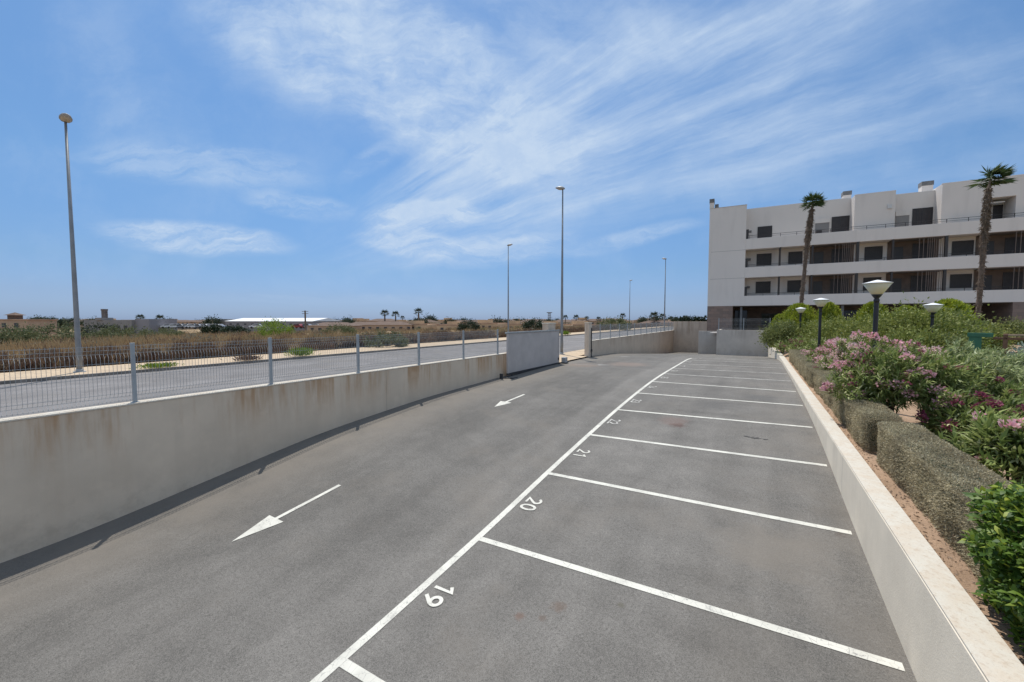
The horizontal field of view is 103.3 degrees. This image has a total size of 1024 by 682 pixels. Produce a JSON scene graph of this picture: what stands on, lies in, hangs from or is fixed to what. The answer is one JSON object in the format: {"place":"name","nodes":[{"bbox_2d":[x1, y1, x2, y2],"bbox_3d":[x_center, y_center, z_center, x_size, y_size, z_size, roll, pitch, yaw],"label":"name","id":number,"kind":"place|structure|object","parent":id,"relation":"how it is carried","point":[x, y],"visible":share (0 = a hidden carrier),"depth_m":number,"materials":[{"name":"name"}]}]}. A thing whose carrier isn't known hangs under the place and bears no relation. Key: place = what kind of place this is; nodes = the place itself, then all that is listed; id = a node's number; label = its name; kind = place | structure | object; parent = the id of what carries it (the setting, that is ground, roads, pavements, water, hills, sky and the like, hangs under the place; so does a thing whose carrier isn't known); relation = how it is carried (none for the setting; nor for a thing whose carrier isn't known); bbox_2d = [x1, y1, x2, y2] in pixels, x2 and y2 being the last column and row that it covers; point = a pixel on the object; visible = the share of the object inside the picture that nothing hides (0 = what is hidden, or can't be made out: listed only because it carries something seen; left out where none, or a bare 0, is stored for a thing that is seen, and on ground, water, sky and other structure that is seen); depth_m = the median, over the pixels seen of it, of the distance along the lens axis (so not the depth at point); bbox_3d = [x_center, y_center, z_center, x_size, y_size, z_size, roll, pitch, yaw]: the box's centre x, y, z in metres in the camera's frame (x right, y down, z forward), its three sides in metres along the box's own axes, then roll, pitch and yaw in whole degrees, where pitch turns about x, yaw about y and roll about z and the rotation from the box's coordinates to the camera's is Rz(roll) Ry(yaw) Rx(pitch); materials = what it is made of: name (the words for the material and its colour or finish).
{"place":"outdoors","nodes":[
{"label":"outdoors","id":0,"kind":"place"},
{"bbox_2d":[0,326,665,380],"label":"pavement","id":1,"kind":"structure","parent":0,"point":[69,371],"depth_m":22.51,"materials":[{"name":"concrete"}]},
{"bbox_2d":[59,113,85,372],"bbox_3d":[-19.568,-4.243,18.062,0.749,11.336,0.420,2,4,40],"label":"street lamp","id":2,"kind":"object","parent":1,"relation":"on","point":[65,118],"visible":0.97,"depth_m":18.16,"materials":[{"name":"metal"}]},
{"bbox_2d":[283,346,320,355],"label":"kerb weed","id":3,"kind":"object","parent":1,"relation":"on","point":[301,353],"visible":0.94,"depth_m":26.09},
{"bbox_2d":[0,327,673,418],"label":"street","id":4,"kind":"structure","parent":0,"point":[200,378],"depth_m":17.25,"materials":[{"name":"asphalt"}]},
{"bbox_2d":[2,320,690,364],"bbox_3d":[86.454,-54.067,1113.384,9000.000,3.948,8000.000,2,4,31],"label":"ground","id":5,"kind":"structure","parent":0,"point":[194,330],"depth_m":113.26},
{"bbox_2d":[0,312,57,333],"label":"villa","id":6,"kind":"object","parent":5,"relation":"on","point":[14,318],"visible":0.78,"depth_m":110.87,"materials":[{"name":"paint"}]},
{"bbox_2d":[0,323,60,348],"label":"scrub bush","id":7,"kind":"object","parent":5,"relation":"on","point":[4,334],"visible":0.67,"depth_m":37.55,"materials":[{"name":"plant"}]},
{"bbox_2d":[12,318,98,341],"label":"scrub bush","id":8,"kind":"object","parent":5,"relation":"on","point":[67,329],"visible":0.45,"depth_m":42.12,"materials":[{"name":"plant"}]},
{"bbox_2d":[84,322,156,340],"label":"scrub bush","id":9,"kind":"object","parent":5,"relation":"on","point":[103,331],"visible":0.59,"depth_m":49.32,"materials":[{"name":"plant"}]},
{"bbox_2d":[84,309,177,333],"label":"unfinished building","id":10,"kind":"structure","parent":5,"relation":"on","point":[153,324],"depth_m":124.81,"materials":[{"name":"concrete"}]},
{"bbox_2d":[138,326,185,336],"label":"scrub bush","id":11,"kind":"object","parent":5,"relation":"on","point":[172,331],"visible":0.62,"depth_m":75.53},
{"bbox_2d":[199,321,222,334],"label":"scrub bush","id":12,"kind":"object","parent":5,"relation":"on","point":[213,327],"visible":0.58,"depth_m":89.06,"materials":[{"name":"green plant"}]},
{"bbox_2d":[218,324,252,333],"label":"scrub bush","id":13,"kind":"object","parent":5,"relation":"on","point":[233,329],"visible":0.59,"depth_m":83.90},
{"bbox_2d":[0,353,505,562],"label":"retaining wall","id":14,"kind":"structure","parent":5,"relation":"on","point":[64,474],"depth_m":7.99,"materials":[{"name":"concrete"}]},
{"bbox_2d":[0,329,498,416],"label":"fence","id":15,"kind":"object","parent":14,"relation":"on","point":[133,361],"visible":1,"depth_m":9.05,"materials":[{"name":"metal"}]},
{"bbox_2d":[254,316,293,337],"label":"scrub bush","id":16,"kind":"object","parent":5,"relation":"on","point":[275,328],"visible":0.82,"depth_m":58.91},
{"bbox_2d":[214,318,341,331],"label":"warehouse","id":17,"kind":"structure","parent":5,"relation":"on","point":[246,323],"depth_m":151.81,"materials":[{"name":"metal"}]},
{"bbox_2d":[0,325,583,347],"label":"dry scrub","id":18,"kind":"object","parent":5,"relation":"on","point":[237,333],"visible":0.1,"depth_m":49.96,"materials":[{"name":"plant"}]},
{"bbox_2d":[0,325,597,349],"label":"grey scrub","id":19,"kind":"object","parent":5,"relation":"on","point":[248,333],"visible":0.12,"depth_m":47.03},
{"bbox_2d":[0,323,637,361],"bbox_3d":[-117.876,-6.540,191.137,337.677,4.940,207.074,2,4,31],"label":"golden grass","id":20,"kind":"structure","parent":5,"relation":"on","point":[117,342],"depth_m":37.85,"materials":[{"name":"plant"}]},
{"bbox_2d":[1,323,653,367],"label":"dry thicket","id":21,"kind":"object","parent":5,"relation":"on","point":[187,347],"visible":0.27,"depth_m":23.51,"materials":[{"name":"brown plant"}]},
{"bbox_2d":[0,324,658,372],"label":"dry thicket","id":22,"kind":"object","parent":5,"relation":"on","point":[118,359],"visible":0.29,"depth_m":25.07,"materials":[{"name":"plant"}]},
{"bbox_2d":[0,327,663,384],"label":"kerb","id":23,"kind":"structure","parent":5,"relation":"on","point":[115,373],"depth_m":21.14,"materials":[{"name":"concrete"}]},
{"bbox_2d":[129,362,184,368],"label":"kerb weed","id":24,"kind":"object","parent":23,"relation":"on","point":[156,365],"visible":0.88,"depth_m":19.83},
{"bbox_2d":[307,322,361,332],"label":"house","id":25,"kind":"structure","parent":5,"relation":"on","point":[320,326],"depth_m":127.07,"materials":[{"name":"paint"}]},
{"bbox_2d":[321,322,357,334],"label":"scrub bush","id":26,"kind":"object","parent":5,"relation":"on","point":[344,328],"visible":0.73,"depth_m":69.65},
{"bbox_2d":[362,331,412,347],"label":"scrub bush","id":27,"kind":"object","parent":5,"relation":"on","point":[394,342],"visible":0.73,"depth_m":35.39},
{"bbox_2d":[365,321,411,330],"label":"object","id":28,"kind":"structure","parent":5,"relation":"on","point":[396,325],"depth_m":126.55,"materials":[{"name":"paint"}]},
{"bbox_2d":[408,321,438,330],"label":"house","id":29,"kind":"structure","parent":5,"relation":"on","point":[420,324],"depth_m":131.34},
{"bbox_2d":[457,319,480,330],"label":"scrub bush","id":30,"kind":"object","parent":5,"relation":"on","point":[474,325],"visible":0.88,"depth_m":99.45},
{"bbox_2d":[477,320,506,328],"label":"house","id":31,"kind":"structure","parent":5,"relation":"on","point":[486,323],"depth_m":132.66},
{"bbox_2d":[520,317,541,329],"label":"scrub bush","id":32,"kind":"object","parent":5,"relation":"on","point":[530,323],"visible":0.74,"depth_m":89.09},
{"bbox_2d":[595,316,632,330],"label":"scrub bush","id":33,"kind":"object","parent":5,"relation":"on","point":[613,321],"visible":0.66,"depth_m":94.01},
{"bbox_2d":[0,352,916,681],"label":"parking lot","id":34,"kind":"structure","parent":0,"point":[182,586],"depth_m":5.96,"materials":[{"name":"asphalt"}]},
{"bbox_2d":[233,484,340,540],"bbox_3d":[-4.015,3.083,7.391,0.440,0.228,2.000,2,4,31],"label":"direction arrow","id":35,"kind":"object","parent":34,"relation":"on","point":[268,521],"visible":1,"depth_m":7.06,"materials":[{"name":"paint"}]},
{"bbox_2d":[339,659,384,681],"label":"parking line","id":36,"kind":"object","parent":34,"relation":"on","point":[356,670],"visible":1,"depth_m":4.16,"materials":[{"name":"paint"}]},
{"bbox_2d":[425,585,453,606],"bbox_3d":[-0.946,3.269,5.225,0.330,0.026,0.400,2,4,31],"label":"bay number","id":37,"kind":"object","parent":34,"relation":"on","point":[430,600],"visible":1,"depth_m":5.18,"materials":[{"name":"paint"}]},
{"bbox_2d":[310,358,690,681],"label":"lane line","id":38,"kind":"object","parent":34,"relation":"on","point":[328,670],"visible":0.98,"depth_m":5.73,"materials":[{"name":"paint"}]},
{"bbox_2d":[503,357,586,377],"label":"gate track","id":39,"kind":"structure","parent":34,"relation":"on","point":[534,369],"depth_m":19.87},
{"bbox_2d":[505,330,559,374],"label":"sliding gate","id":40,"kind":"structure","parent":39,"relation":"on","point":[528,350],"depth_m":20.45,"materials":[{"name":"metal"}]},
{"bbox_2d":[584,322,591,357],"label":"gate pillar","id":41,"kind":"structure","parent":34,"relation":"on","point":[587,348],"depth_m":27.29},
{"bbox_2d":[592,330,673,355],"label":"retaining wall","id":42,"kind":"structure","parent":34,"relation":"on","point":[654,342],"depth_m":39.32,"materials":[{"name":"concrete"}]},
{"bbox_2d":[592,322,673,339],"bbox_3d":[14.287,-1.369,43.026,0.110,1.132,35.110,2,4,31],"label":"fence","id":43,"kind":"object","parent":42,"relation":"on","point":[612,330],"visible":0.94,"depth_m":38.18,"materials":[{"name":"metal"}]},
{"bbox_2d":[673,321,706,352],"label":"end wall","id":44,"kind":"structure","parent":34,"relation":"on","point":[685,335],"depth_m":55.59,"materials":[{"name":"concrete"}]},
{"bbox_2d":[479,537,904,670],"bbox_3d":[1.623,3.123,5.146,4.943,0.157,0.105,2,4,31],"label":"parking line","id":45,"kind":"object","parent":34,"relation":"on","point":[823,642],"visible":1,"depth_m":4.70,"materials":[{"name":"paint"}]},
{"bbox_2d":[549,472,851,534],"bbox_3d":[2.910,2.815,7.276,4.943,0.093,0.105,2,4,31],"label":"parking line","id":46,"kind":"object","parent":34,"relation":"on","point":[726,508],"visible":1,"depth_m":6.96,"materials":[{"name":"paint"}]},
{"bbox_2d":[698,331,716,353],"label":"end wall","id":47,"kind":"structure","parent":34,"relation":"on","point":[707,340],"depth_m":43.66,"materials":[{"name":"concrete"}]},
{"bbox_2d":[591,434,826,465],"bbox_3d":[4.198,2.482,9.404,4.943,0.114,0.105,2,4,31],"label":"parking line","id":48,"kind":"object","parent":34,"relation":"on","point":[714,450],"visible":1,"depth_m":9.13,"materials":[{"name":"paint"}]},
{"bbox_2d":[619,409,811,427],"bbox_3d":[5.485,2.177,11.534,4.943,0.124,0.105,2,4,31],"label":"parking line","id":49,"kind":"object","parent":34,"relation":"on","point":[718,418],"visible":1,"depth_m":11.37,"materials":[{"name":"paint"}]},
{"bbox_2d":[716,330,767,356],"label":"end wall","id":50,"kind":"structure","parent":34,"relation":"on","point":[738,342],"depth_m":38.39,"materials":[{"name":"concrete"}]},
{"bbox_2d":[768,347,1023,681],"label":"wall","id":51,"kind":"structure","parent":34,"relation":"on","point":[946,631],"depth_m":3.99,"materials":[{"name":"concrete"}]},
{"bbox_2d":[0,0,1023,319],"label":"sky","id":52,"kind":"structure","parent":0,"point":[229,159],"materials":[{"name":"blue"}]},
{"bbox_2d":[559,349,583,355],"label":"pavement","id":53,"kind":"structure","parent":0,"point":[578,352],"depth_m":29.45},
{"bbox_2d":[556,186,564,354],"bbox_3d":[3.376,-4.921,28.552,0.749,11.747,0.420,2,4,31],"label":"street lamp","id":54,"kind":"object","parent":53,"relation":"on","point":[562,188],"visible":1,"depth_m":28.45,"materials":[{"name":"grey metal"}]},
{"bbox_2d":[773,344,1023,665],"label":"garden soil","id":55,"kind":"structure","parent":0,"point":[965,576],"depth_m":4.67,"materials":[{"name":"soil"}]},
{"bbox_2d":[756,316,803,354],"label":"garden shrub","id":56,"kind":"object","parent":55,"relation":"on","point":[775,332],"visible":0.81,"depth_m":28.69,"materials":[{"name":"green plant"}]},
{"bbox_2d":[774,335,811,352],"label":"oleander bush","id":57,"kind":"object","parent":55,"relation":"on","point":[792,344],"visible":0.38,"depth_m":26.25,"materials":[{"name":"green plant"}]},
{"bbox_2d":[772,303,816,347],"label":"conifer bush","id":58,"kind":"object","parent":55,"relation":"on","point":[808,313],"visible":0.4,"depth_m":30.53,"materials":[{"name":"green plant"}]},
{"bbox_2d":[788,349,826,387],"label":"clipped hedge","id":59,"kind":"object","parent":55,"relation":"on","point":[802,364],"visible":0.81,"depth_m":17.30,"materials":[{"name":"green plant"}]},
{"bbox_2d":[797,191,827,322],"bbox_3d":[24.870,-6.453,33.716,2.040,11.960,2.090,2,4,31],"label":"palm tree","id":60,"kind":"object","parent":55,"relation":"on","point":[820,202],"visible":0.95,"depth_m":33.55,"materials":[{"name":"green plant"}]},
{"bbox_2d":[785,316,839,340],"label":"garden shrub","id":61,"kind":"object","parent":55,"relation":"on","point":[803,327],"visible":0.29,"depth_m":27.52,"materials":[{"name":"green plant"}]},
{"bbox_2d":[796,337,834,356],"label":"oleander bush","id":62,"kind":"object","parent":55,"relation":"on","point":[813,345],"visible":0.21,"depth_m":23.32,"materials":[{"name":"green plant"}]},
{"bbox_2d":[813,298,828,355],"bbox_3d":[13.970,-0.198,18.415,0.640,3.500,0.640,2,4,31],"label":"garden lamp","id":63,"kind":"object","parent":55,"relation":"on","point":[820,303],"visible":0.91,"depth_m":18.32,"materials":[{"name":"metal"}]},
{"bbox_2d":[813,302,841,323],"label":"conifer bush","id":64,"kind":"object","parent":55,"relation":"on","point":[833,309],"visible":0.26,"depth_m":28.61,"materials":[{"name":"green plant"}]},
{"bbox_2d":[798,311,865,345],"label":"garden shrub","id":65,"kind":"object","parent":55,"relation":"on","point":[826,327],"visible":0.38,"depth_m":24.10,"materials":[{"name":"green plant"}]},
{"bbox_2d":[801,337,863,375],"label":"oleander bush","id":66,"kind":"object","parent":55,"relation":"on","point":[830,343],"visible":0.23,"depth_m":17.00,"materials":[{"name":"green plant"}]},
{"bbox_2d":[813,334,894,372],"bbox_3d":[12.118,0.772,14.026,2.509,2.088,2.610,0,3,5],"label":"oleander bush","id":67,"kind":"object","parent":55,"relation":"on","point":[847,346],"visible":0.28,"depth_m":14.28,"materials":[{"name":"green plant"}]},
{"bbox_2d":[813,369,902,452],"bbox_3d":[8.810,1.534,10.763,0.682,0.810,7.955,2,4,31],"label":"clipped hedge","id":68,"kind":"object","parent":55,"relation":"on","point":[855,417],"visible":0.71,"depth_m":8.26,"materials":[{"name":"green plant"}]},
{"bbox_2d":[707,174,1023,330],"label":"apartment block","id":69,"kind":"structure","parent":55,"relation":"on","point":[921,244],"depth_m":38.31,"materials":[{"name":"paint"}]},
{"bbox_2d":[734,310,747,329],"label":"window","id":70,"kind":"structure","parent":69,"relation":"in","point":[737,312],"depth_m":47.36,"materials":[{"name":"black glass"}]},
{"bbox_2d":[755,281,770,292],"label":"window","id":71,"kind":"structure","parent":69,"relation":"in","point":[761,287],"depth_m":43.21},
{"bbox_2d":[756,253,771,265],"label":"window","id":72,"kind":"structure","parent":69,"relation":"in","point":[762,259],"depth_m":43.07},
{"bbox_2d":[757,226,771,237],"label":"window","id":73,"kind":"structure","parent":69,"relation":"in","point":[767,230],"depth_m":43.26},
{"bbox_2d":[787,280,801,292],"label":"window","id":74,"kind":"structure","parent":69,"relation":"in","point":[792,285],"depth_m":41.96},
{"bbox_2d":[788,251,802,263],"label":"window","id":75,"kind":"structure","parent":69,"relation":"in","point":[796,257],"depth_m":41.79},
{"bbox_2d":[830,278,848,293],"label":"window","id":76,"kind":"structure","parent":69,"relation":"in","point":[833,282],"depth_m":40.17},
{"bbox_2d":[831,215,849,231],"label":"window","id":77,"kind":"structure","parent":69,"relation":"in","point":[839,222],"depth_m":40.26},
{"bbox_2d":[831,248,849,262],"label":"window","id":78,"kind":"structure","parent":69,"relation":"in","point":[834,257],"depth_m":40.03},
{"bbox_2d":[864,246,882,259],"bbox_3d":[34.664,-8.436,38.890,1.330,1.240,0.049,2,3,28],"label":"window","id":79,"kind":"structure","parent":69,"relation":"in","point":[875,252],"depth_m":38.87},
{"bbox_2d":[910,275,931,291],"bbox_3d":[37.708,-5.032,37.379,1.450,2.000,0.049,2,3,28],"label":"window","id":80,"kind":"structure","parent":69,"relation":"in","point":[913,286],"depth_m":37.40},
{"bbox_2d":[912,207,932,225],"bbox_3d":[37.930,-11.285,37.463,1.400,2.000,0.049,2,3,28],"label":"window","id":81,"kind":"structure","parent":69,"relation":"in","point":[922,215],"depth_m":37.44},
{"bbox_2d":[912,243,933,258],"bbox_3d":[37.708,-7.967,37.224,1.450,2.000,0.049,2,3,28],"label":"window","id":82,"kind":"structure","parent":69,"relation":"in","point":[916,250],"depth_m":37.24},
{"bbox_2d":[950,274,971,287],"bbox_3d":[40.045,-5.349,36.185,1.380,1.240,0.049,2,3,28],"label":"window","id":83,"kind":"structure","parent":69,"relation":"in","point":[956,280],"depth_m":36.18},
{"bbox_2d":[951,240,973,254],"bbox_3d":[40.045,-8.285,36.031,1.380,1.240,0.049,2,3,28],"label":"window","id":84,"kind":"structure","parent":69,"relation":"in","point":[962,247],"depth_m":36.02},
{"bbox_2d":[1002,272,1023,289],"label":"window","id":85,"kind":"structure","parent":69,"relation":"in","point":[1007,276],"depth_m":34.68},
{"bbox_2d":[1004,237,1023,253],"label":"window","id":86,"kind":"structure","parent":69,"relation":"in","point":[1009,242],"depth_m":34.54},
{"bbox_2d":[829,303,910,342],"bbox_3d":[18.806,-0.264,21.019,4.375,3.428,4.140,2,4,31],"label":"garden shrub","id":87,"kind":"object","parent":55,"relation":"on","point":[846,334],"visible":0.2,"depth_m":21.31,"materials":[{"name":"green plant"}]},
{"bbox_2d":[853,301,889,324],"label":"conifer bush","id":88,"kind":"object","parent":55,"relation":"on","point":[869,309],"visible":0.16,"depth_m":25.76,"materials":[{"name":"green plant"}]},
{"bbox_2d":[863,280,893,357],"bbox_3d":[9.946,0.086,11.120,0.640,3.500,0.640,2,4,31],"label":"garden lamp","id":89,"kind":"object","parent":55,"relation":"on","point":[876,289],"visible":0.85,"depth_m":11.00,"materials":[{"name":"black paint"}]},
{"bbox_2d":[819,330,961,413],"bbox_3d":[8.289,0.921,8.974,2.144,2.321,2.430,0,3,9],"label":"oleander bush","id":90,"kind":"object","parent":55,"relation":"on","point":[881,374],"visible":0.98,"depth_m":8.63,"materials":[{"name":"green plant"}]},
{"bbox_2d":[857,299,967,344],"bbox_3d":[17.866,-0.181,18.424,4.041,3.535,3.908,2,4,31],"label":"garden shrub","id":91,"kind":"object","parent":55,"relation":"on","point":[884,325],"visible":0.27,"depth_m":18.24,"materials":[{"name":"green plant"}]},
{"bbox_2d":[868,323,964,353],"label":"garden shrub","id":92,"kind":"object","parent":55,"relation":"on","point":[926,337],"visible":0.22,"depth_m":15.93,"materials":[{"name":"green plant"}]},
{"bbox_2d":[859,292,989,346],"bbox_3d":[18.327,-0.359,18.116,4.098,3.921,3.755,-1,3,-18],"label":"garden shrub","id":93,"kind":"object","parent":55,"relation":"on","point":[949,322],"visible":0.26,"depth_m":17.50,"materials":[{"name":"green plant"}]},
{"bbox_2d":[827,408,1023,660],"bbox_3d":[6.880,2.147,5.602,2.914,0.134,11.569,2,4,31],"label":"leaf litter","id":94,"kind":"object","parent":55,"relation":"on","point":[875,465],"visible":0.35,"depth_m":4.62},
{"bbox_2d":[923,303,942,333],"bbox_3d":[17.604,0.155,17.032,0.640,3.500,0.640,2,4,31],"label":"garden lamp","id":95,"kind":"object","parent":55,"relation":"on","point":[932,308],"visible":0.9,"depth_m":16.89,"materials":[{"name":"black paint"}]},
{"bbox_2d":[878,339,995,426],"bbox_3d":[9.363,1.003,9.210,2.307,2.132,2.340,-2,4,-38],"label":"oleander bush","id":96,"kind":"object","parent":55,"relation":"on","point":[961,373],"visible":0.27,"depth_m":8.52,"materials":[{"name":"green plant"}]},
{"bbox_2d":[876,421,1022,577],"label":"clipped hedge","id":97,"kind":"object","parent":55,"relation":"on","point":[936,474],"visible":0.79,"depth_m":5.00,"materials":[{"name":"green plant"}]},
{"bbox_2d":[915,328,990,354],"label":"garden shrub","id":98,"kind":"object","parent":55,"relation":"on","point":[954,338],"visible":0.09,"depth_m":15.60,"materials":[{"name":"green plant"}]},
{"bbox_2d":[920,297,995,346],"bbox_3d":[21.508,-0.324,19.970,3.278,3.648,3.211,2,4,31],"label":"conifer bush","id":99,"kind":"object","parent":55,"relation":"on","point":[946,302],"visible":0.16,"depth_m":19.50,"materials":[{"name":"green plant"}]},
{"bbox_2d":[911,383,1023,444],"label":"oleander bush","id":100,"kind":"object","parent":55,"relation":"on","point":[956,413],"visible":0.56,"depth_m":7.65,"materials":[{"name":"green plant"}]},
{"bbox_2d":[937,306,1003,349],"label":"garden shrub","id":101,"kind":"object","parent":55,"relation":"on","point":[973,323],"visible":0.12,"depth_m":17.67,"materials":[{"name":"green plant"}]},
{"bbox_2d":[938,405,1023,483],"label":"oleander bush","id":102,"kind":"object","parent":55,"relation":"on","point":[991,440],"visible":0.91,"depth_m":5.74,"materials":[{"name":"green plant"}]},
{"bbox_2d":[943,337,1023,385],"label":"oleander bush","id":103,"kind":"object","parent":55,"relation":"on","point":[1007,366],"visible":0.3,"depth_m":10.38,"materials":[{"name":"green plant"}]},
{"bbox_2d":[957,476,1023,651],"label":"glossy bush","id":104,"kind":"object","parent":55,"relation":"on","point":[995,547],"visible":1,"depth_m":3.11,"materials":[{"name":"green plant"}]},
{"bbox_2d":[964,163,1016,318],"bbox_3d":[31.565,-5.550,26.972,1.813,12.260,2.491,-2,3,-29],"label":"palm tree","id":105,"kind":"object","parent":55,"relation":"on","point":[1003,172],"visible":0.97,"depth_m":26.64,"materials":[{"name":"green plant"}]},
{"bbox_2d":[975,315,1021,350],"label":"garden shrub","id":106,"kind":"object","parent":55,"relation":"on","point":[995,342],"visible":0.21,"depth_m":23.25,"materials":[{"name":"green plant"}]},
{"bbox_2d":[979,372,1023,414],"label":"oleander bush","id":107,"kind":"object","parent":55,"relation":"on","point":[996,387],"visible":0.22,"depth_m":8.50,"materials":[{"name":"green plant"}]},
{"bbox_2d":[989,315,1023,345],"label":"garden shrub","id":108,"kind":"object","parent":55,"relation":"on","point":[1016,325],"visible":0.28,"depth_m":26.44,"materials":[{"name":"green plant"}]},
{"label":"lawn","id":109,"kind":"structure","parent":0,"visible":0},
{"bbox_2d":[967,333,1023,354],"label":"play structure","id":110,"kind":"object","parent":109,"relation":"on","point":[977,339],"visible":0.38,"depth_m":13.79,"materials":[{"name":"plastic"}]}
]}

